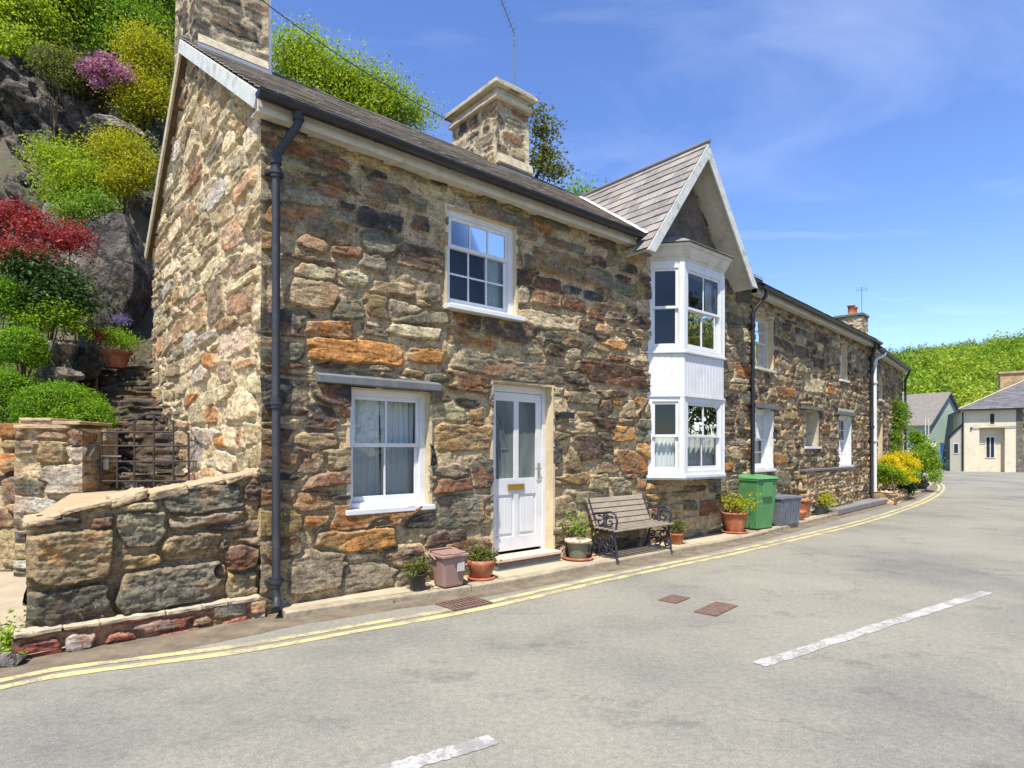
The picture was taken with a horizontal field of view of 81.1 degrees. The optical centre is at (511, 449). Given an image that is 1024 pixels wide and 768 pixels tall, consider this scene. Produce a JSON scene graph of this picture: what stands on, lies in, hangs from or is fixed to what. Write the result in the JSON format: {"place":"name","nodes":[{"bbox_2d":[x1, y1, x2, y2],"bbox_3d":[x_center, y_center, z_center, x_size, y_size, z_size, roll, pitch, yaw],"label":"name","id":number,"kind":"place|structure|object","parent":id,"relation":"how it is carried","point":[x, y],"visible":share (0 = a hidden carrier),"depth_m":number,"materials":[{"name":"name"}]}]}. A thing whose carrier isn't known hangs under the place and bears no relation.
{"place":"outdoors","nodes":[
{"label":"outdoors","id":0,"kind":"place"},
{"bbox_2d":[0,571,96,654],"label":"path","id":1,"kind":"structure","parent":0,"point":[12,589],"depth_m":6.00,"materials":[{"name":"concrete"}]},
{"bbox_2d":[0,423,18,571],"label":"garden wall","id":2,"kind":"structure","parent":1,"relation":"on","point":[7,487],"depth_m":7.41,"materials":[{"name":"stone"}]},
{"bbox_2d":[0,653,26,667],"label":"kerb boulder","id":3,"kind":"object","parent":1,"relation":"on","point":[11,659],"visible":0.96,"depth_m":4.27,"materials":[{"name":"grey stone"}]},
{"bbox_2d":[0,608,27,654],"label":"weed","id":4,"kind":"object","parent":1,"relation":"on","point":[6,642],"visible":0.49,"depth_m":4.50,"materials":[{"name":"green plant"}]},
{"bbox_2d":[11,417,115,576],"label":"gate pier","id":5,"kind":"structure","parent":1,"relation":"on","point":[56,460],"depth_m":7.14,"materials":[{"name":"stone"}]},
{"bbox_2d":[0,129,154,422],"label":"garden bank","id":6,"kind":"structure","parent":0,"point":[144,327],"depth_m":14.32,"materials":[{"name":"grey stone"}]},
{"bbox_2d":[0,369,33,422],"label":"box ball","id":7,"kind":"object","parent":6,"relation":"on","point":[10,380],"visible":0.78,"depth_m":7.90,"materials":[{"name":"green plant"}]},
{"bbox_2d":[0,274,34,407],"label":"box ball","id":8,"kind":"object","parent":6,"relation":"on","point":[3,302],"visible":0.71,"depth_m":8.53,"materials":[{"name":"green plant"}]},
{"bbox_2d":[0,325,51,381],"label":"box ball","id":9,"kind":"object","parent":6,"relation":"on","point":[20,339],"visible":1,"depth_m":8.09,"materials":[{"name":"green plant"}]},
{"bbox_2d":[0,249,72,422],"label":"ground cover","id":10,"kind":"object","parent":6,"relation":"on","point":[3,418],"visible":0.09,"depth_m":9.50,"materials":[{"name":"green plant"}]},
{"bbox_2d":[0,193,85,375],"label":"japanese maple","id":11,"kind":"object","parent":6,"relation":"on","point":[13,218],"visible":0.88,"depth_m":9.18,"materials":[{"name":"red plant"}]},
{"bbox_2d":[20,32,82,144],"bbox_3d":[-10.920,-8.161,14.433,1.481,3.272,1.458,0,0,-43],"label":"leafy shrub","id":12,"kind":"object","parent":6,"relation":"on","point":[45,56],"visible":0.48,"depth_m":14.20,"materials":[{"name":"green plant"}]},
{"bbox_2d":[0,0,113,60],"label":"broadleaf tree","id":13,"kind":"object","parent":6,"relation":"on","point":[21,21],"visible":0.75,"depth_m":17.70,"materials":[{"name":"green plant"}]},
{"bbox_2d":[0,239,114,382],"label":"leafy shrub","id":14,"kind":"object","parent":6,"relation":"on","point":[42,280],"visible":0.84,"depth_m":8.76,"materials":[{"name":"green plant"}]},
{"bbox_2d":[7,294,107,385],"bbox_3d":[-6.601,-1.364,8.728,1.191,1.769,0.882,0,0,-27],"label":"leafy shrub","id":15,"kind":"object","parent":6,"relation":"on","point":[59,318],"visible":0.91,"depth_m":8.63,"materials":[{"name":"green plant"}]},
{"bbox_2d":[34,366,84,381],"bbox_3d":[-6.401,-1.054,8.510,0.621,0.243,0.419,0,0,0],"label":"boulder","id":16,"kind":"object","parent":6,"relation":"on","point":[55,373],"visible":0.91,"depth_m":8.35,"materials":[{"name":"grey stone"}]},
{"bbox_2d":[46,340,76,360],"bbox_3d":[-6.604,-1.434,8.726,0.475,0.297,0.394,0,0,20],"label":"boulder","id":17,"kind":"object","parent":16,"relation":"on","point":[61,350],"visible":0.75,"depth_m":8.60,"materials":[{"name":"grey stone"}]},
{"bbox_2d":[3,378,121,429],"bbox_3d":[-5.956,-0.511,8.016,1.487,0.907,1.044,0,0,0],"label":"box mound","id":18,"kind":"object","parent":6,"relation":"on","point":[86,406],"visible":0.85,"depth_m":7.75,"materials":[{"name":"green plant"}]},
{"bbox_2d":[36,202,97,249],"bbox_3d":[-8.522,-4.346,11.655,1.174,0.904,0.958,0,0,29],"label":"rock outcrop","id":19,"kind":"object","parent":6,"relation":"on","point":[55,217],"visible":0.08,"depth_m":11.34,"materials":[{"name":"grey stone"}]},
{"bbox_2d":[39,42,104,149],"bbox_3d":[-10.413,-8.063,14.313,1.404,2.983,1.274,0,0,-36],"label":"leafy shrub","id":20,"kind":"object","parent":6,"relation":"on","point":[77,80],"visible":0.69,"depth_m":14.13,"materials":[{"name":"green plant"}]},
{"bbox_2d":[40,214,104,348],"bbox_3d":[-7.162,-2.451,9.734,0.881,2.824,0.916,0,0,-41],"label":"maple sapling","id":21,"kind":"object","parent":6,"relation":"on","point":[67,243],"visible":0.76,"depth_m":9.74,"materials":[{"name":"red plant"}]},
{"bbox_2d":[0,124,145,252],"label":"leafy shrub","id":22,"kind":"object","parent":6,"relation":"on","point":[65,161],"visible":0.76,"depth_m":12.18,"materials":[{"name":"green plant"}]},
{"bbox_2d":[64,236,87,318],"bbox_3d":[-7.704,-3.108,10.905,0.699,1.487,0.925,0,0,0],"label":"rock outcrop","id":23,"kind":"object","parent":6,"relation":"on","point":[81,266],"visible":0.11,"depth_m":10.54,"materials":[{"name":"grey stone"}]},
{"bbox_2d":[25,178,137,335],"bbox_3d":[-7.817,-3.419,10.905,1.229,3.029,1.437,0,0,31],"label":"fern clump","id":24,"kind":"object","parent":6,"relation":"on","point":[79,203],"visible":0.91,"depth_m":10.78,"materials":[{"name":"green plant"}]},
{"bbox_2d":[0,47,171,279],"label":"rock cliff","id":25,"kind":"structure","parent":6,"relation":"on","point":[25,104],"depth_m":14.77,"materials":[{"name":"grey stone"}]},
{"bbox_2d":[51,44,142,112],"bbox_3d":[-10.051,-8.446,14.551,2.502,2.889,2.784,0,0,-18],"label":"rhododendron","id":26,"kind":"object","parent":6,"relation":"on","point":[106,64],"visible":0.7,"depth_m":13.85,"materials":[{"name":"pink plant"}]},
{"bbox_2d":[47,340,154,374],"bbox_3d":[-8.100,-1.900,11.250,5.800,1.700,2.300,0,0,0],"label":"garden landing","id":27,"kind":"object","parent":6,"relation":"on","point":[140,357],"depth_m":10.19,"materials":[{"name":"grey stone"}]},
{"bbox_2d":[32,0,174,63],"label":"broadleaf tree","id":28,"kind":"object","parent":6,"relation":"on","point":[77,41],"visible":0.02,"depth_m":23.27,"materials":[{"name":"green plant"}]},
{"bbox_2d":[44,0,175,64],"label":"broadleaf tree","id":29,"kind":"object","parent":6,"relation":"on","point":[105,10],"visible":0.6,"depth_m":19.44,"materials":[{"name":"green plant"}]},
{"bbox_2d":[66,115,161,217],"bbox_3d":[-8.065,-5.021,12.460,2.195,3.750,1.735,0,0,40],"label":"golden shrub","id":30,"kind":"object","parent":6,"relation":"on","point":[128,155],"visible":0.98,"depth_m":12.21,"materials":[{"name":"yellow plant"}]},
{"bbox_2d":[87,114,145,138],"bbox_3d":[-8.894,-7.214,13.378,0.923,0.397,0.847,0,0,14],"label":"rock outcrop","id":31,"kind":"object","parent":6,"relation":"on","point":[96,119],"visible":0.56,"depth_m":13.12,"materials":[{"name":"grey stone"}]},
{"bbox_2d":[84,213,153,333],"bbox_3d":[-7.230,-3.165,11.013,0.999,2.298,1.005,0,0,0],"label":"rock outcrop","id":32,"kind":"object","parent":6,"relation":"on","point":[120,266],"visible":0.79,"depth_m":10.65,"materials":[{"name":"grey stone"}]},
{"bbox_2d":[68,363,187,489],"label":"garden steps","id":33,"kind":"structure","parent":6,"relation":"on","point":[128,392],"depth_m":8.75,"materials":[{"name":"stone"}]},
{"bbox_2d":[69,346,102,380],"bbox_3d":[-6.549,-1.337,9.225,0.411,0.564,0.516,0,0,0],"label":"boulder","id":34,"kind":"object","parent":33,"relation":"on","point":[89,366],"visible":0.77,"depth_m":9.08,"materials":[{"name":"grey stone"}]},
{"bbox_2d":[78,329,91,353],"bbox_3d":[-6.441,-1.623,9.000,0.160,0.370,0.140,0,0,-11],"label":"garden lantern","id":35,"kind":"object","parent":34,"relation":"on","point":[83,346],"visible":0.73,"depth_m":8.96,"materials":[{"name":"black metal"}]},
{"bbox_2d":[74,325,116,393],"bbox_3d":[-6.531,-1.358,9.368,0.543,1.221,0.510,0,0,0],"label":"trailing plant","id":36,"kind":"object","parent":33,"relation":"on","point":[99,337],"visible":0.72,"depth_m":9.37,"materials":[{"name":"green plant"}]},
{"bbox_2d":[88,321,147,368],"bbox_3d":[-6.405,-1.693,9.728,0.981,0.730,0.873,0,0,-19],"label":"plant pot","id":37,"kind":"object","parent":33,"relation":"on","point":[114,358],"visible":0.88,"depth_m":9.62,"materials":[{"name":"ceramic"}]},
{"bbox_2d":[109,313,131,348],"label":"flower clump","id":38,"kind":"object","parent":37,"relation":"in","point":[120,319],"visible":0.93,"depth_m":10.10,"materials":[{"name":"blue plant"}]},
{"bbox_2d":[90,9,174,140],"bbox_3d":[-8.996,-8.241,14.488,2.553,4.595,2.238,0,0,0],"label":"yellow tree","id":39,"kind":"object","parent":6,"relation":"on","point":[154,69],"visible":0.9,"depth_m":14.25,"materials":[{"name":"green plant"}]},
{"bbox_2d":[271,7,449,136],"bbox_3d":[-4.432,-7.391,15.780,5.594,7.727,3.897,0,0,0],"label":"broadleaf tree","id":40,"kind":"object","parent":6,"relation":"on","point":[303,61],"visible":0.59,"depth_m":15.23,"materials":[{"name":"green plant"}]},
{"bbox_2d":[528,91,579,186],"bbox_3d":[0.673,-5.944,11.675,1.335,1.652,0.950,0,0,0],"label":"broadleaf tree","id":41,"kind":"object","parent":6,"relation":"on","point":[542,164],"visible":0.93,"depth_m":11.60,"materials":[{"name":"green plant"}]},
{"bbox_2d":[561,170,606,195],"bbox_3d":[2.137,-5.671,17.956,1.839,4.738,2.329,0,0,0],"label":"broadleaf tree","id":42,"kind":"object","parent":6,"relation":"on","point":[573,188],"visible":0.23,"depth_m":17.30,"materials":[{"name":"green plant"}]},
{"bbox_2d":[0,469,1023,767],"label":"road","id":43,"kind":"structure","parent":0,"point":[628,673],"depth_m":4.03,"materials":[{"name":"grey asphalt"}]},
{"bbox_2d":[377,735,498,767],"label":"white road line","id":44,"kind":"object","parent":43,"relation":"on","point":[456,750],"visible":1,"depth_m":3.04,"materials":[{"name":"paint"}]},
{"bbox_2d":[144,0,768,614],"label":"stone cottage","id":45,"kind":"structure","parent":43,"relation":"on","point":[384,348],"depth_m":7.28,"materials":[{"name":"weathered slate"},{"name":"stone"},{"name":"white gloss paint"}]},
{"bbox_2d":[100,412,198,488],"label":"garden gate","id":46,"kind":"structure","parent":45,"relation":"attached to","point":[104,464],"depth_m":7.39,"materials":[{"name":"black metal"}]},
{"bbox_2d":[261,0,451,121],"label":"overhead wire","id":47,"kind":"object","parent":45,"relation":"attached to","point":[347,60],"visible":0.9,"depth_m":8.86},
{"bbox_2d":[345,387,434,515],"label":"window","id":48,"kind":"structure","parent":45,"relation":"in","point":[389,434],"depth_m":6.66,"materials":[{"name":"white paint"}]},
{"bbox_2d":[443,202,524,322],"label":"window","id":49,"kind":"structure","parent":45,"relation":"in","point":[480,271],"depth_m":7.58,"materials":[{"name":"white paint"}]},
{"bbox_2d":[493,391,541,551],"bbox_3d":[0.064,0.285,7.795,0.880,2.040,0.104,0,0,-41],"label":"door","id":50,"kind":"structure","parent":45,"relation":"in","point":[517,416],"depth_m":7.80,"materials":[{"name":"white paint"}]},
{"bbox_2d":[647,397,678,474],"bbox_3d":[2.414,-0.213,9.460,0.550,1.226,0.166,0,0,6],"label":"window","id":51,"kind":"structure","parent":45,"relation":"in","point":[664,460],"depth_m":9.41,"materials":[{"name":"white paint"}]},
{"bbox_2d":[647,263,678,350],"bbox_3d":[2.410,-2.233,9.422,0.550,1.376,0.090,0,0,6],"label":"window","id":52,"kind":"structure","parent":45,"relation":"in","point":[661,267],"depth_m":9.40,"materials":[{"name":"white paint"}]},
{"bbox_2d":[639,236,733,479],"bbox_3d":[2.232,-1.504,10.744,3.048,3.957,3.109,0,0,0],"label":"bay window","id":53,"kind":"structure","parent":45,"relation":"in","point":[681,373],"depth_m":9.57,"materials":[{"name":"white paint"}]},
{"bbox_2d":[685,397,722,474],"bbox_3d":[3.082,-0.213,9.790,1.140,1.226,0.166,0,0,-41],"label":"window","id":54,"kind":"structure","parent":45,"relation":"in","point":[703,417],"depth_m":9.82,"materials":[{"name":"white paint"}]},
{"bbox_2d":[685,263,722,356],"bbox_3d":[3.082,-2.233,9.790,1.140,1.376,0.166,0,0,-41],"label":"window","id":55,"kind":"structure","parent":45,"relation":"in","point":[703,329],"depth_m":9.86,"materials":[{"name":"white paint"}]},
{"bbox_2d":[435,596,492,610],"bbox_3d":[-0.480,1.540,6.000,0.460,0.012,0.340,0,0,-41],"label":"drain grating","id":56,"kind":"object","parent":43,"relation":"on","point":[463,603],"visible":1,"depth_m":5.99,"materials":[{"name":"metal"}]},
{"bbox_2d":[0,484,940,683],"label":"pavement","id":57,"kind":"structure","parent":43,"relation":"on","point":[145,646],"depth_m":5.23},
{"bbox_2d":[11,593,264,658],"bbox_3d":[-3.015,1.454,4.992,1.811,0.233,0.303,0,0,-36],"label":"stone ledge","id":58,"kind":"object","parent":57,"relation":"on","point":[79,636],"visible":0.91,"depth_m":4.87,"materials":[{"name":"stone"}]},
{"bbox_2d":[22,467,260,630],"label":"retaining wall","id":59,"kind":"structure","parent":58,"relation":"on","point":[98,555],"depth_m":4.99,"materials":[{"name":"stone"}]},
{"bbox_2d":[0,484,940,681],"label":"yellow road line","id":60,"kind":"object","parent":43,"relation":"on","point":[255,642],"visible":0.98,"depth_m":5.25,"materials":[{"name":"paint"}]},
{"bbox_2d":[0,483,944,689],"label":"yellow road line","id":61,"kind":"object","parent":43,"relation":"on","point":[66,674],"visible":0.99,"depth_m":5.19,"materials":[{"name":"paint"}]},
{"bbox_2d":[281,481,933,618],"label":"kerb","id":62,"kind":"structure","parent":43,"relation":"on","point":[328,607],"depth_m":6.87,"materials":[{"name":"concrete"}]},
{"bbox_2d":[658,594,689,603],"bbox_3d":[1.675,1.542,6.176,0.200,0.013,0.300,0,0,43],"label":"manhole cover","id":63,"kind":"object","parent":43,"relation":"on","point":[673,598],"visible":1,"depth_m":6.16,"materials":[{"name":"metal"}]},
{"bbox_2d":[694,601,737,615],"bbox_3d":[1.980,1.542,5.797,0.220,0.013,0.500,0,0,43],"label":"manhole cover","id":64,"kind":"object","parent":43,"relation":"on","point":[716,608],"visible":1,"depth_m":5.77,"materials":[{"name":"metal"}]},
{"bbox_2d":[749,281,882,517],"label":"stone cottage","id":65,"kind":"structure","parent":43,"relation":"on","point":[814,400],"depth_m":13.88,"materials":[{"name":"brown stone"}]},
{"bbox_2d":[749,311,776,384],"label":"window","id":66,"kind":"structure","parent":65,"relation":"in","point":[764,328],"depth_m":12.26,"materials":[{"name":"beige paint"}]},
{"bbox_2d":[750,408,776,472],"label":"window","id":67,"kind":"structure","parent":65,"relation":"in","point":[764,419],"depth_m":12.29,"materials":[{"name":"white paint"}]},
{"bbox_2d":[804,409,821,448],"bbox_3d":[6.846,-0.468,14.017,0.470,0.905,1.000,0,0,45],"label":"window","id":68,"kind":"structure","parent":65,"relation":"in","point":[812,428],"depth_m":14.29,"materials":[{"name":"white paint"}]},
{"bbox_2d":[819,415,853,466],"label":"window","id":69,"kind":"structure","parent":65,"relation":"in","point":[845,443],"depth_m":16.11,"materials":[{"name":"white paint"}]},
{"bbox_2d":[839,339,849,382],"bbox_3d":[8.587,-2.297,15.671,0.310,1.085,0.700,0,0,45],"label":"window","id":70,"kind":"structure","parent":65,"relation":"in","point":[843,372],"depth_m":15.86,"materials":[{"name":"white paint"}]},
{"bbox_2d":[774,328,911,493],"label":"stone cottage","id":71,"kind":"structure","parent":43,"relation":"on","point":[890,369],"depth_m":19.16,"materials":[{"name":"brown stone"}]},
{"bbox_2d":[869,420,882,493],"bbox_3d":[11.323,0.235,18.644,0.252,2.330,0.960,0,0,40],"label":"door","id":72,"kind":"structure","parent":71,"relation":"in","point":[879,422],"depth_m":18.94,"materials":[{"name":"white paint"}]},
{"bbox_2d":[878,373,884,401],"bbox_3d":[11.426,-1.938,18.720,0.310,0.885,0.750,0,0,40],"label":"window","id":73,"kind":"structure","parent":71,"relation":"in","point":[880,379],"depth_m":18.92,"materials":[{"name":"white paint"}]},
{"bbox_2d":[890,393,915,486],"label":"climbing plant","id":74,"kind":"object","parent":71,"relation":"attached to","point":[901,413],"visible":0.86,"depth_m":20.30,"materials":[{"name":"green plant"}]},
{"bbox_2d":[753,591,991,665],"bbox_3d":[3.470,1.546,5.400,4.036,0.001,0.131,0,0,-33],"label":"white road line","id":75,"kind":"object","parent":43,"relation":"on","point":[801,651],"visible":1,"depth_m":5.08,"materials":[{"name":"paint"}]},
{"bbox_2d":[896,481,916,495],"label":"leafy shrub","id":76,"kind":"object","parent":43,"relation":"on","point":[910,487],"visible":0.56,"depth_m":18.76,"materials":[{"name":"green plant"}]},
{"bbox_2d":[907,426,947,484],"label":"leafy shrub","id":77,"kind":"object","parent":43,"relation":"on","point":[926,453],"visible":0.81,"depth_m":21.82,"materials":[{"name":"green plant"}]},
{"bbox_2d":[925,418,935,449],"bbox_3d":[27.987,-0.271,39.973,0.804,3.642,0.114,0,0,0],"label":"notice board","id":78,"kind":"object","parent":43,"relation":"on","point":[928,432],"visible":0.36,"depth_m":39.93,"materials":[{"name":"white paint"}]},
{"bbox_2d":[902,392,961,468],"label":"green shed","id":79,"kind":"structure","parent":43,"relation":"on","point":[936,409],"depth_m":47.33,"materials":[{"name":"blue paint"}]},
{"bbox_2d":[939,442,944,468],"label":"door","id":80,"kind":"structure","parent":79,"relation":"in","point":[942,444],"depth_m":46.97,"materials":[{"name":"blue paint"}]},
{"bbox_2d":[948,424,961,470],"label":"lean to","id":81,"kind":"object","parent":43,"relation":"on","point":[955,437],"visible":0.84,"depth_m":42.52,"materials":[{"name":"white paint"}]},
{"bbox_2d":[953,443,958,453],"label":"window","id":82,"kind":"structure","parent":81,"relation":"in","point":[955,445],"depth_m":42.51,"materials":[{"name":"white paint"}]},
{"bbox_2d":[949,370,1023,471],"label":"cream house","id":83,"kind":"structure","parent":43,"relation":"on","point":[992,432],"depth_m":41.81,"materials":[{"name":"white paint"}]},
{"bbox_2d":[985,437,994,457],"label":"window","id":84,"kind":"structure","parent":83,"relation":"in","point":[989,441],"depth_m":41.82,"materials":[{"name":"white paint"}]},
{"bbox_2d":[989,413,995,424],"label":"window","id":85,"kind":"structure","parent":83,"relation":"in","point":[992,416],"depth_m":41.37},
{"bbox_2d":[66,0,1023,352],"label":"sky","id":86,"kind":"structure","parent":0,"point":[876,146],"materials":[{"name":"blue"}]},
{"bbox_2d":[281,482,929,608],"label":"pavement","id":87,"kind":"structure","parent":0,"point":[597,556],"depth_m":7.60,"materials":[{"name":"concrete"}]},
{"bbox_2d":[401,555,435,590],"bbox_3d":[-0.997,1.299,6.354,0.363,0.371,0.381,0,0,-43],"label":"plant pot","id":88,"kind":"object","parent":87,"relation":"on","point":[416,575],"visible":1,"depth_m":6.28,"materials":[{"name":"plastic"}]},
{"bbox_2d":[428,547,468,587],"bbox_3d":[-0.694,1.290,6.533,0.397,0.389,0.338,0,0,-41],"label":"waste caddy","id":89,"kind":"object","parent":87,"relation":"on","point":[448,565],"visible":1,"depth_m":6.44,"materials":[{"name":"pink plastic"}]},
{"bbox_2d":[464,543,501,580],"bbox_3d":[-0.351,1.273,6.864,0.470,0.422,0.427,0,0,22],"label":"plant pot","id":90,"kind":"object","parent":87,"relation":"on","point":[481,561],"visible":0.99,"depth_m":6.76,"materials":[{"name":"ceramic"}]},
{"bbox_2d":[562,511,598,560],"bbox_3d":[0.910,1.157,8.116,0.534,0.654,0.537,0,0,0],"label":"plant pot","id":91,"kind":"object","parent":87,"relation":"on","point":[577,548],"visible":0.99,"depth_m":8.01,"materials":[{"name":"ceramic"}]},
{"bbox_2d":[586,494,673,562],"bbox_3d":[1.720,1.107,8.620,1.300,0.839,0.587,0,0,-41],"label":"park bench","id":92,"kind":"object","parent":87,"relation":"on","point":[603,512],"visible":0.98,"depth_m":8.67,"materials":[{"name":"brown wood"}]},
{"bbox_2d":[662,518,689,543],"bbox_3d":[2.587,1.250,9.423,0.373,0.469,0.449,0,0,-44],"label":"plant pot","id":93,"kind":"object","parent":87,"relation":"on","point":[677,537],"visible":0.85,"depth_m":9.36,"materials":[{"name":"ceramic"}]},
{"bbox_2d":[719,487,762,533],"bbox_3d":[4.030,1.079,10.708,0.866,0.811,0.682,0,0,0],"label":"plant pot","id":94,"kind":"object","parent":87,"relation":"on","point":[734,521],"visible":0.99,"depth_m":10.57,"materials":[{"name":"ceramic"}]},
{"bbox_2d":[737,474,778,528],"bbox_3d":[4.523,0.970,11.306,0.659,1.029,0.758,0,0,-34],"label":"wheelie bin","id":95,"kind":"object","parent":87,"relation":"on","point":[762,516],"visible":0.58,"depth_m":11.02,"materials":[{"name":"green plastic"}]},
{"bbox_2d":[772,494,802,525],"bbox_3d":[5.334,1.194,11.873,0.800,0.560,0.500,0,0,-38],"label":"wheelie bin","id":96,"kind":"object","parent":87,"relation":"on","point":[786,509],"visible":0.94,"depth_m":11.62,"materials":[{"name":"grey plastic"}]},
{"bbox_2d":[799,510,806,519],"bbox_3d":[6.004,1.384,12.628,0.400,0.200,0.400,0,0,0],"label":"plant pot","id":97,"kind":"object","parent":87,"relation":"on","point":[802,514],"visible":0.32,"depth_m":12.48,"materials":[{"name":"ceramic"}]},
{"bbox_2d":[800,499,812,517],"bbox_3d":[6.317,1.289,13.101,0.370,0.390,0.450,0,0,45],"label":"plant pot","id":98,"kind":"object","parent":87,"relation":"on","point":[805,504],"visible":0.44,"depth_m":12.96,"materials":[{"name":"ceramic"}]},
{"bbox_2d":[812,490,842,514],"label":"potted plant","id":99,"kind":"object","parent":87,"relation":"on","point":[823,508],"visible":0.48,"depth_m":13.70,"materials":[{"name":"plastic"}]},
{"bbox_2d":[829,498,886,514],"bbox_3d":[9.028,1.468,15.657,0.437,0.125,4.392,0,0,45],"label":"slate step","id":100,"kind":"object","parent":87,"relation":"on","point":[859,505],"visible":0.84,"depth_m":15.27,"materials":[{"name":"grey stone"}]},
{"bbox_2d":[874,488,907,503],"bbox_3d":[11.405,1.373,17.987,0.613,0.355,2.504,0,0,40],"label":"planting bed","id":101,"kind":"object","parent":87,"relation":"on","point":[900,494],"visible":0.93,"depth_m":17.28,"materials":[{"name":"stone"}]},
{"bbox_2d":[877,448,924,505],"bbox_3d":[11.468,0.812,18.039,3.772,1.711,1.310,0,0,-41],"label":"golden shrub","id":102,"kind":"object","parent":101,"relation":"on","point":[893,469],"visible":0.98,"depth_m":18.05,"materials":[{"name":"yellow plant"}]},
{"bbox_2d":[915,475,928,488],"bbox_3d":[15.681,1.278,22.822,0.608,0.656,0.554,0,0,-22],"label":"boulder","id":103,"kind":"object","parent":87,"relation":"on","point":[922,484],"visible":0.55,"depth_m":22.64,"materials":[{"name":"grey stone"}]},
{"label":"hill","id":104,"kind":"structure","parent":0,"visible":0},
{"bbox_2d":[885,328,1023,438],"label":"woodland","id":105,"kind":"object","parent":104,"relation":"on","point":[964,373],"visible":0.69,"depth_m":102.47,"materials":[{"name":"green plant"}]}
]}

